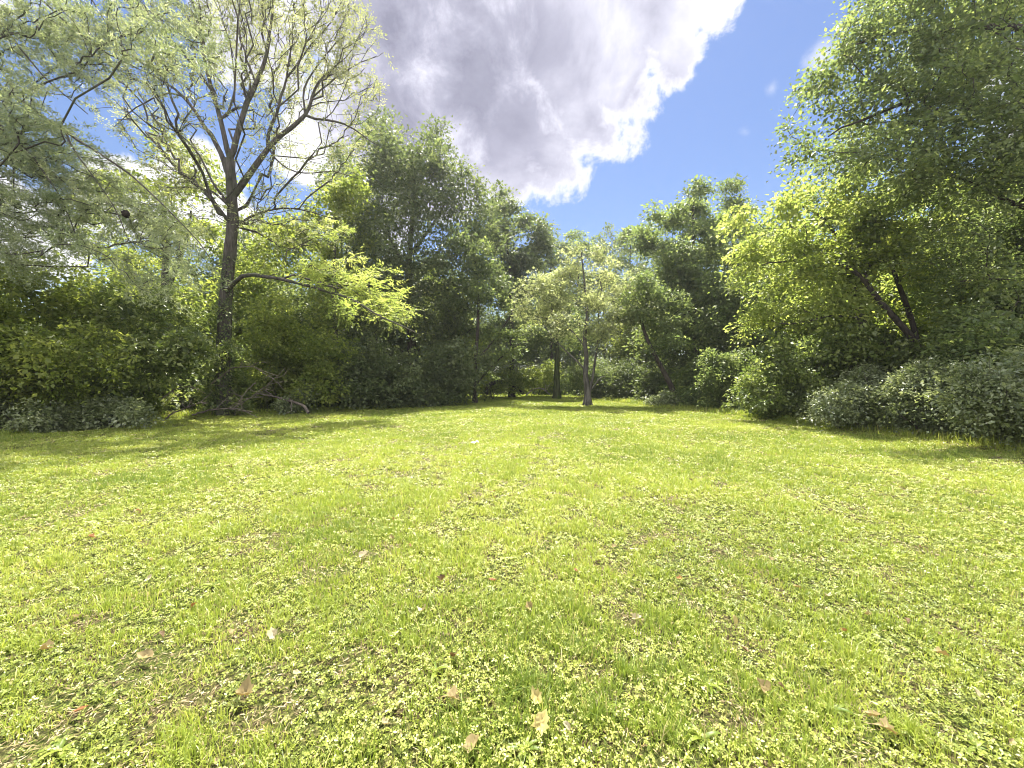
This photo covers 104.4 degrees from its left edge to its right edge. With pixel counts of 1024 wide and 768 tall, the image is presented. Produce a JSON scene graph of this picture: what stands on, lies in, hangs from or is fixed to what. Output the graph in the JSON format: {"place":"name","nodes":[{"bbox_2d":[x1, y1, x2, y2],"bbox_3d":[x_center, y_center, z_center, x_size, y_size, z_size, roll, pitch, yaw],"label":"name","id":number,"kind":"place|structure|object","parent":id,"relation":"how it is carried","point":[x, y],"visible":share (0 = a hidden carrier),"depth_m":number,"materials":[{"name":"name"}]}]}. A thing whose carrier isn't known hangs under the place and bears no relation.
{"place":"outdoors","nodes":[
{"label":"outdoors","id":0,"kind":"place"},
{"bbox_2d":[0,392,1023,767],"bbox_3d":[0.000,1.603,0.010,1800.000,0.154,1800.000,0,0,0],"label":"ground","id":1,"kind":"structure","parent":0,"point":[158,666],"depth_m":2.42,"materials":[{"name":"green plant"}]},
{"bbox_2d":[0,396,67,433],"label":"bramble","id":2,"kind":"object","parent":1,"relation":"on","point":[14,418],"visible":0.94,"depth_m":12.37,"materials":[{"name":"green plant"}]},
{"bbox_2d":[0,270,106,409],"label":"tall shrub","id":3,"kind":"object","parent":1,"relation":"on","point":[10,369],"visible":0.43,"depth_m":12.51,"materials":[{"name":"green plant"}]},
{"bbox_2d":[33,734,78,764],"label":"weed","id":4,"kind":"object","parent":1,"relation":"on","point":[60,744],"visible":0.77,"depth_m":1.71,"materials":[{"name":"green plant"}]},
{"bbox_2d":[0,245,165,418],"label":"tall shrub","id":5,"kind":"object","parent":1,"relation":"on","point":[37,348],"visible":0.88,"depth_m":12.92,"materials":[{"name":"green plant"}]},
{"bbox_2d":[29,270,156,367],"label":"tree","id":6,"kind":"object","parent":1,"relation":"on","point":[117,282],"visible":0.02,"depth_m":19.84,"materials":[{"name":"green plant"}]},
{"bbox_2d":[21,391,176,432],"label":"bramble","id":7,"kind":"object","parent":1,"relation":"on","point":[104,415],"visible":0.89,"depth_m":13.29,"materials":[{"name":"green plant"}]},
{"bbox_2d":[0,0,247,317],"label":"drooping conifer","id":8,"kind":"object","parent":1,"relation":"on","point":[33,165],"visible":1,"depth_m":11.20,"materials":[{"name":"green plant"}]},
{"bbox_2d":[56,242,211,333],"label":"tree","id":9,"kind":"object","parent":1,"relation":"on","point":[180,290],"visible":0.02,"depth_m":32.43,"materials":[{"name":"green plant"}]},
{"bbox_2d":[42,263,233,414],"bbox_3d":[-15.380,-1.655,16.662,9.148,6.863,5.826,0,0,23],"label":"dense shrub","id":10,"kind":"object","parent":1,"relation":"on","point":[172,350],"visible":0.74,"depth_m":15.23,"materials":[{"name":"green plant"}]},
{"bbox_2d":[137,649,153,657],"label":"dead leaf","id":11,"kind":"object","parent":1,"relation":"on","point":[146,653],"visible":1,"depth_m":2.25,"materials":[{"name":"beige plant"}]},
{"bbox_2d":[90,269,210,358],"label":"tree","id":12,"kind":"object","parent":1,"relation":"on","point":[136,291],"depth_m":26.16,"materials":[{"name":"green plant"}]},
{"bbox_2d":[136,359,212,413],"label":"thicket shrub","id":13,"kind":"object","parent":1,"relation":"on","point":[191,384],"visible":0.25,"depth_m":20.06,"materials":[{"name":"green plant"}]},
{"bbox_2d":[57,124,310,330],"bbox_3d":[-21.210,-6.990,25.110,22.599,17.092,13.774,0,0,0],"label":"forked tree","id":14,"kind":"object","parent":1,"relation":"on","point":[267,250],"visible":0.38,"depth_m":23.43,"materials":[{"name":"green plant"}]},
{"bbox_2d":[165,391,207,419],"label":"fallen branch","id":15,"kind":"object","parent":1,"relation":"on","point":[168,416],"visible":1,"depth_m":15.89,"materials":[{"name":"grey wood"}]},
{"bbox_2d":[183,337,263,415],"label":"shrub","id":16,"kind":"object","parent":1,"relation":"on","point":[240,384],"visible":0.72,"depth_m":18.01,"materials":[{"name":"green plant"}]},
{"bbox_2d":[192,394,257,417],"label":"fallen branch","id":17,"kind":"object","parent":1,"relation":"on","point":[230,408],"visible":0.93,"depth_m":16.69,"materials":[{"name":"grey wood"}]},
{"bbox_2d":[33,0,426,415],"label":"airy tree","id":18,"kind":"object","parent":1,"relation":"on","point":[233,225],"visible":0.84,"depth_m":18.18,"materials":[{"name":"green plant"}]},
{"bbox_2d":[172,205,291,346],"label":"tree","id":19,"kind":"object","parent":1,"relation":"on","point":[217,262],"visible":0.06,"depth_m":32.77,"materials":[{"name":"green plant"}]},
{"bbox_2d":[188,343,278,411],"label":"thicket shrub","id":20,"kind":"object","parent":1,"relation":"on","point":[236,361],"visible":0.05,"depth_m":22.08,"materials":[{"name":"green plant"}]},
{"bbox_2d":[176,240,308,375],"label":"tree","id":21,"kind":"object","parent":1,"relation":"on","point":[239,303],"visible":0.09,"depth_m":27.76,"materials":[{"name":"green plant"}]},
{"bbox_2d":[235,673,262,695],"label":"dead leaf","id":22,"kind":"object","parent":1,"relation":"on","point":[245,687],"visible":1,"depth_m":1.98,"materials":[{"name":"brown plant"}]},
{"bbox_2d":[233,363,287,407],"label":"fallen branch","id":23,"kind":"object","parent":1,"relation":"on","point":[262,388],"visible":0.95,"depth_m":17.39,"materials":[{"name":"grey wood"}]},
{"bbox_2d":[211,357,288,389],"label":"fallen branch","id":24,"kind":"object","parent":23,"relation":"on","point":[246,366],"visible":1,"depth_m":16.99,"materials":[{"name":"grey wood"}]},
{"bbox_2d":[266,627,277,640],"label":"dead leaf","id":25,"kind":"object","parent":1,"relation":"on","point":[271,633],"visible":0.96,"depth_m":2.42,"materials":[{"name":"beige plant"}]},
{"bbox_2d":[257,384,309,413],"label":"fallen branch","id":26,"kind":"object","parent":1,"relation":"on","point":[299,404],"visible":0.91,"depth_m":18.76,"materials":[{"name":"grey wood"}]},
{"bbox_2d":[232,269,355,381],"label":"tree","id":27,"kind":"object","parent":1,"relation":"on","point":[297,302],"visible":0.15,"depth_m":25.81,"materials":[{"name":"green plant"}]},
{"bbox_2d":[268,383,321,414],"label":"shrub","id":28,"kind":"object","parent":1,"relation":"on","point":[283,405],"visible":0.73,"depth_m":19.13,"materials":[{"name":"green plant"}]},
{"bbox_2d":[234,291,364,412],"bbox_3d":[-11.354,-1.514,21.212,7.126,6.945,5.869,0,0,0],"label":"bright shrub","id":29,"kind":"object","parent":1,"relation":"on","point":[316,365],"visible":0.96,"depth_m":20.48,"materials":[{"name":"green plant"}]},
{"bbox_2d":[246,160,392,404],"bbox_3d":[-11.276,-5.396,23.764,7.278,13.987,7.784,0,0,0],"label":"broad tree","id":30,"kind":"object","parent":1,"relation":"on","point":[340,204],"visible":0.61,"depth_m":23.04,"materials":[{"name":"green plant"}]},
{"bbox_2d":[301,339,395,411],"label":"shaded shrub","id":31,"kind":"object","parent":1,"relation":"on","point":[356,390],"visible":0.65,"depth_m":21.88,"materials":[{"name":"green plant"}]},
{"bbox_2d":[322,231,418,361],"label":"tree","id":32,"kind":"object","parent":1,"relation":"on","point":[361,315],"visible":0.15,"depth_m":33.28,"materials":[{"name":"green plant"}]},
{"bbox_2d":[352,336,440,409],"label":"shaded shrub","id":33,"kind":"object","parent":1,"relation":"on","point":[393,377],"visible":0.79,"depth_m":23.14,"materials":[{"name":"green plant"}]},
{"bbox_2d":[302,104,523,405],"bbox_3d":[-7.886,-10.173,33.110,16.707,25.504,21.069,0,0,-29],"label":"dark tree","id":34,"kind":"object","parent":1,"relation":"on","point":[400,165],"visible":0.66,"depth_m":27.57,"materials":[{"name":"green plant"}]},
{"bbox_2d":[398,356,454,402],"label":"thicket shrub","id":35,"kind":"object","parent":1,"relation":"on","point":[421,360],"visible":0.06,"depth_m":30.35,"materials":[{"name":"green plant"}]},
{"bbox_2d":[425,662,448,682],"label":"weed","id":36,"kind":"object","parent":1,"relation":"on","point":[435,672],"visible":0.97,"depth_m":2.15,"materials":[{"name":"green plant"}]},
{"bbox_2d":[391,268,492,395],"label":"tree","id":37,"kind":"object","parent":1,"relation":"on","point":[481,344],"visible":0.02,"depth_m":34.54,"materials":[{"name":"green plant"}]},
{"bbox_2d":[405,246,479,341],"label":"tree","id":38,"kind":"object","parent":1,"relation":"on","point":[433,276],"visible":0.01,"depth_m":43.23,"materials":[{"name":"green plant"}]},
{"bbox_2d":[404,340,493,407],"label":"shaded shrub","id":39,"kind":"object","parent":1,"relation":"on","point":[446,397],"visible":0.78,"depth_m":25.19,"materials":[{"name":"green plant"}]},
{"bbox_2d":[462,733,478,762],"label":"dead leaf","id":40,"kind":"object","parent":1,"relation":"on","point":[471,739],"visible":0.95,"depth_m":1.69,"materials":[{"name":"beige plant"}]},
{"bbox_2d":[424,230,532,402],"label":"slim tree","id":41,"kind":"object","parent":1,"relation":"on","point":[481,293],"visible":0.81,"depth_m":27.91,"materials":[{"name":"green plant"}]},
{"bbox_2d":[463,306,501,378],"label":"tree","id":42,"kind":"object","parent":1,"relation":"on","point":[483,320],"visible":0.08,"depth_m":60.77,"materials":[{"name":"green plant"}]},
{"bbox_2d":[467,363,529,398],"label":"undergrowth shrub","id":43,"kind":"object","parent":1,"relation":"on","point":[515,379],"visible":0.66,"depth_m":36.20,"materials":[{"name":"green plant"}]},
{"bbox_2d":[478,308,535,379],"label":"tree","id":44,"kind":"object","parent":1,"relation":"on","point":[503,363],"visible":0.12,"depth_m":61.33,"materials":[{"name":"green plant"}]},
{"bbox_2d":[0,395,1023,767],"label":"clover","id":45,"kind":"object","parent":1,"relation":"on","point":[72,755],"visible":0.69,"depth_m":3.13,"materials":[{"name":"green plant"}]},
{"bbox_2d":[442,684,469,699],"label":"dead leaf","id":46,"kind":"object","parent":45,"relation":"on","point":[452,692],"visible":1,"depth_m":1.95,"materials":[{"name":"beige plant"}]},
{"bbox_2d":[531,686,541,709],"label":"dead leaf","id":47,"kind":"object","parent":45,"relation":"on","point":[536,694],"visible":0.92,"depth_m":1.92,"materials":[{"name":"beige plant"}]},
{"bbox_2d":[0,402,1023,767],"bbox_3d":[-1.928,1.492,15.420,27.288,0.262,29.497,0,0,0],"label":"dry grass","id":48,"kind":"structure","parent":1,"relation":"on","point":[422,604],"depth_m":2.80,"materials":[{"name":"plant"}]},
{"bbox_2d":[474,179,566,397],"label":"narrow tree","id":49,"kind":"object","parent":1,"relation":"on","point":[529,257],"visible":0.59,"depth_m":39.77,"materials":[{"name":"green plant"}]},
{"bbox_2d":[508,734,543,767],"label":"weed","id":50,"kind":"object","parent":1,"relation":"on","point":[531,747],"visible":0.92,"depth_m":1.69,"materials":[{"name":"green plant"}]},
{"bbox_2d":[42,405,1023,455],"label":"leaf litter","id":51,"kind":"object","parent":1,"relation":"on","point":[728,414],"visible":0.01,"depth_m":12.89,"materials":[{"name":"brown plant"}]},
{"bbox_2d":[518,337,553,373],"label":"tree","id":52,"kind":"object","parent":1,"relation":"on","point":[535,361],"visible":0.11,"depth_m":65.01,"materials":[{"name":"green plant"}]},
{"bbox_2d":[515,358,563,396],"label":"undergrowth shrub","id":53,"kind":"object","parent":1,"relation":"on","point":[546,375],"visible":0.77,"depth_m":40.81,"materials":[{"name":"green plant"}]},
{"bbox_2d":[531,708,549,738],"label":"dead leaf","id":54,"kind":"object","parent":1,"relation":"on","point":[542,718],"visible":0.98,"depth_m":1.77,"materials":[{"name":"beige plant"}]},
{"bbox_2d":[531,360,568,394],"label":"thicket shrub","id":55,"kind":"object","parent":1,"relation":"on","point":[550,388],"visible":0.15,"depth_m":45.73,"materials":[{"name":"green plant"}]},
{"bbox_2d":[509,283,595,398],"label":"thick tree","id":56,"kind":"object","parent":1,"relation":"on","point":[541,337],"visible":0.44,"depth_m":35.69,"materials":[{"name":"green plant"}]},
{"bbox_2d":[532,225,584,371],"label":"tree","id":57,"kind":"object","parent":1,"relation":"on","point":[548,350],"visible":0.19,"depth_m":54.66,"materials":[{"name":"green plant"}]},
{"bbox_2d":[540,310,605,372],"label":"tree","id":58,"kind":"object","parent":1,"relation":"on","point":[591,349],"visible":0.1,"depth_m":61.20,"materials":[{"name":"green plant"}]},
{"bbox_2d":[502,239,658,405],"bbox_3d":[4.989,-4.092,26.141,10.224,11.364,6.582,0,0,-23],"label":"lone tree","id":59,"kind":"object","parent":1,"relation":"on","point":[556,302],"visible":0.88,"depth_m":25.86,"materials":[{"name":"green plant"}]},
{"bbox_2d":[558,229,605,371],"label":"tree","id":60,"kind":"object","parent":1,"relation":"on","point":[574,234],"visible":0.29,"depth_m":57.75,"materials":[{"name":"green plant"}]},
{"bbox_2d":[560,354,608,397],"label":"undergrowth shrub","id":61,"kind":"object","parent":1,"relation":"on","point":[575,378],"visible":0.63,"depth_m":36.64,"materials":[{"name":"green plant"}]},
{"bbox_2d":[580,222,628,362],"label":"tree","id":62,"kind":"object","parent":1,"relation":"on","point":[604,252],"visible":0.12,"depth_m":59.81,"materials":[{"name":"green plant"}]},
{"bbox_2d":[582,365,628,398],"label":"thicket shrub","id":63,"kind":"object","parent":1,"relation":"on","point":[593,394],"visible":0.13,"depth_m":35.77,"materials":[{"name":"green plant"}]},
{"bbox_2d":[588,354,654,398],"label":"undergrowth shrub","id":64,"kind":"object","parent":1,"relation":"on","point":[621,368],"visible":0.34,"depth_m":32.95,"materials":[{"name":"green plant"}]},
{"bbox_2d":[597,225,649,310],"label":"tree","id":65,"kind":"object","parent":1,"relation":"on","point":[622,238],"visible":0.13,"depth_m":54.28,"materials":[{"name":"green plant"}]},
{"bbox_2d":[602,363,646,400],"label":"thicket shrub","id":66,"kind":"object","parent":1,"relation":"on","point":[623,392],"visible":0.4,"depth_m":32.48,"materials":[{"name":"green plant"}]},
{"bbox_2d":[596,252,672,361],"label":"tree","id":67,"kind":"object","parent":1,"relation":"on","point":[624,280],"visible":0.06,"depth_m":43.29,"materials":[{"name":"green plant"}]},
{"bbox_2d":[603,323,670,366],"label":"tree","id":68,"kind":"object","parent":1,"relation":"on","point":[620,349],"visible":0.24,"depth_m":39.74,"materials":[{"name":"green plant"}]},
{"bbox_2d":[623,364,670,401],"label":"thicket shrub","id":69,"kind":"object","parent":1,"relation":"on","point":[651,381],"visible":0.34,"depth_m":29.08,"materials":[{"name":"green plant"}]},
{"bbox_2d":[630,352,667,373],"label":"thicket shrub","id":70,"kind":"object","parent":1,"relation":"on","point":[649,361],"visible":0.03,"depth_m":35.49,"materials":[{"name":"green plant"}]},
{"bbox_2d":[608,269,702,394],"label":"leaning tree","id":71,"kind":"object","parent":1,"relation":"on","point":[656,307],"visible":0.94,"depth_m":24.60,"materials":[{"name":"green plant"}]},
{"bbox_2d":[626,355,686,396],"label":"undergrowth shrub","id":72,"kind":"object","parent":1,"relation":"on","point":[670,362],"visible":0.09,"depth_m":30.29,"materials":[{"name":"green plant"}]},
{"bbox_2d":[640,390,681,405],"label":"undergrowth shrub","id":73,"kind":"object","parent":1,"relation":"on","point":[663,397],"visible":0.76,"depth_m":24.67,"materials":[{"name":"green plant"}]},
{"bbox_2d":[618,261,731,370],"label":"tree","id":74,"kind":"object","parent":1,"relation":"on","point":[674,353],"visible":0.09,"depth_m":34.97,"materials":[{"name":"green plant"}]},
{"bbox_2d":[666,372,703,407],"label":"undergrowth shrub","id":75,"kind":"object","parent":1,"relation":"on","point":[684,393],"visible":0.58,"depth_m":23.70,"materials":[{"name":"green plant"}]},
{"bbox_2d":[623,174,748,361],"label":"tall tree","id":76,"kind":"object","parent":1,"relation":"on","point":[686,270],"visible":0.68,"depth_m":29.08,"materials":[{"name":"green plant"}]},
{"bbox_2d":[655,341,734,404],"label":"thicket shrub","id":77,"kind":"object","parent":1,"relation":"on","point":[678,378],"visible":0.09,"depth_m":25.46,"materials":[{"name":"green plant"}]},
{"bbox_2d":[683,721,721,757],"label":"weed","id":78,"kind":"object","parent":1,"relation":"on","point":[708,734],"visible":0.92,"depth_m":1.75,"materials":[{"name":"green plant"}]},
{"bbox_2d":[689,672,725,694],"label":"weed","id":79,"kind":"object","parent":1,"relation":"on","point":[715,684],"visible":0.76,"depth_m":2.06,"materials":[{"name":"green plant"}]},
{"bbox_2d":[690,346,761,410],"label":"bush","id":80,"kind":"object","parent":1,"relation":"on","point":[714,379],"depth_m":21.12,"materials":[{"name":"green plant"}]},
{"bbox_2d":[695,173,770,295],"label":"second tall tree","id":81,"kind":"object","parent":1,"relation":"on","point":[732,184],"visible":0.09,"depth_m":34.53,"materials":[{"name":"green plant"}]},
{"bbox_2d":[678,254,813,377],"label":"tree","id":82,"kind":"object","parent":1,"relation":"on","point":[722,314],"visible":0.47,"depth_m":25.65,"materials":[{"name":"green plant"}]},
{"bbox_2d":[757,677,771,693],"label":"dead leaf","id":83,"kind":"object","parent":1,"relation":"on","point":[766,686],"visible":0.87,"depth_m":2.01,"materials":[{"name":"brown plant"}]},
{"bbox_2d":[722,196,817,359],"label":"tree","id":84,"kind":"object","parent":1,"relation":"on","point":[738,264],"visible":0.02,"depth_m":28.12,"materials":[{"name":"green plant"}]},
{"bbox_2d":[717,330,839,421],"bbox_3d":[12.271,0.208,17.090,8.454,4.926,4.103,0,0,-39],"label":"dark shrub","id":85,"kind":"object","parent":1,"relation":"on","point":[778,384],"visible":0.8,"depth_m":15.91,"materials":[{"name":"green plant"}]},
{"bbox_2d":[733,328,824,408],"bbox_3d":[14.480,0.630,19.394,5.834,7.077,6.418,0,0,-8],"label":"thicket shrub","id":86,"kind":"object","parent":1,"relation":"on","point":[802,343],"visible":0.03,"depth_m":19.28,"materials":[{"name":"green plant"}]},
{"bbox_2d":[706,169,925,365],"bbox_3d":[12.614,-3.982,17.258,8.651,11.240,7.182,0,0,-28],"label":"yellow green tree","id":87,"kind":"object","parent":1,"relation":"on","point":[854,294],"visible":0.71,"depth_m":16.99,"materials":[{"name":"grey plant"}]},
{"bbox_2d":[808,697,855,715],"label":"weed","id":88,"kind":"object","parent":1,"relation":"on","point":[839,708],"visible":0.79,"depth_m":1.92,"materials":[{"name":"green plant"}]},
{"bbox_2d":[762,235,924,349],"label":"tree","id":89,"kind":"object","parent":1,"relation":"on","point":[883,291],"visible":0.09,"depth_m":21.67,"materials":[{"name":"green plant"}]},
{"bbox_2d":[771,212,940,351],"bbox_3d":[12.601,-2.422,14.392,6.166,8.222,4.076,0,0,-35],"label":"crooked tree","id":90,"kind":"object","parent":1,"relation":"on","point":[839,256],"visible":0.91,"depth_m":14.33,"materials":[{"name":"green plant"}]},
{"bbox_2d":[790,358,921,431],"bbox_3d":[12.095,0.758,13.876,4.811,3.295,3.753,0,0,0],"label":"bramble","id":91,"kind":"object","parent":1,"relation":"on","point":[852,390],"visible":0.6,"depth_m":13.16,"materials":[{"name":"green plant"}]},
{"bbox_2d":[804,329,926,414],"bbox_3d":[15.034,0.745,16.907,6.094,6.986,5.518,0,0,18],"label":"thicket shrub","id":92,"kind":"object","parent":1,"relation":"on","point":[826,362],"visible":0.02,"depth_m":16.64,"materials":[{"name":"green plant"}]},
{"bbox_2d":[802,314,951,387],"bbox_3d":[14.231,-0.587,15.664,4.796,4.362,5.527,0,0,0],"label":"dark shrub","id":93,"kind":"object","parent":1,"relation":"on","point":[839,344],"visible":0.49,"depth_m":15.08,"materials":[{"name":"green plant"}]},
{"bbox_2d":[872,716,907,736],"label":"dead leaf","id":94,"kind":"object","parent":1,"relation":"on","point":[886,724],"visible":1,"depth_m":1.80,"materials":[{"name":"beige plant"}]},
{"bbox_2d":[817,158,966,338],"bbox_3d":[15.499,-3.814,16.515,4.588,10.886,7.123,0,1,43],"label":"slender tree","id":95,"kind":"object","parent":1,"relation":"on","point":[901,223],"visible":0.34,"depth_m":15.59,"materials":[{"name":"green plant"}]},
{"bbox_2d":[766,0,1023,357],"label":"overhanging tree","id":96,"kind":"object","parent":1,"relation":"on","point":[938,49],"visible":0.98,"depth_m":11.97,"materials":[{"name":"green plant"}]},
{"bbox_2d":[860,355,983,436],"bbox_3d":[12.919,0.640,11.754,4.767,3.159,3.779,0,0,0],"label":"bramble","id":97,"kind":"object","parent":1,"relation":"on","point":[898,394],"visible":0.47,"depth_m":11.54,"materials":[{"name":"green plant"}]},
{"bbox_2d":[861,158,1020,345],"bbox_3d":[20.257,-3.959,17.381,11.191,11.150,7.802,0,0,0],"label":"filler tree","id":98,"kind":"object","parent":1,"relation":"on","point":[921,329],"visible":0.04,"depth_m":16.69,"materials":[{"name":"green plant"}]},
{"bbox_2d":[867,190,1023,335],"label":"tree","id":99,"kind":"object","parent":1,"relation":"on","point":[922,303],"visible":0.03,"depth_m":19.45,"materials":[{"name":"green plant"}]},
{"bbox_2d":[904,274,1023,385],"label":"understory shrub","id":100,"kind":"object","parent":1,"relation":"on","point":[995,337],"visible":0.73,"depth_m":11.50,"materials":[{"name":"green plant"}]},
{"bbox_2d":[912,346,1023,446],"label":"bramble","id":101,"kind":"object","parent":1,"relation":"on","point":[978,386],"visible":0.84,"depth_m":9.24,"materials":[{"name":"green plant"}]},
{"bbox_2d":[956,728,991,760],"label":"weed","id":102,"kind":"object","parent":1,"relation":"on","point":[981,742],"visible":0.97,"depth_m":1.74,"materials":[{"name":"green plant"}]},
{"bbox_2d":[946,125,1023,300],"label":"tree","id":103,"kind":"object","parent":1,"relation":"on","point":[993,217],"visible":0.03,"depth_m":15.87,"materials":[{"name":"green plant"}]},
{"bbox_2d":[952,335,1023,450],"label":"bramble","id":104,"kind":"object","parent":1,"relation":"on","point":[1015,425],"visible":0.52,"depth_m":9.02,"materials":[{"name":"green plant"}]},
{"bbox_2d":[0,0,1023,373],"label":"sky","id":105,"kind":"structure","parent":0,"point":[595,111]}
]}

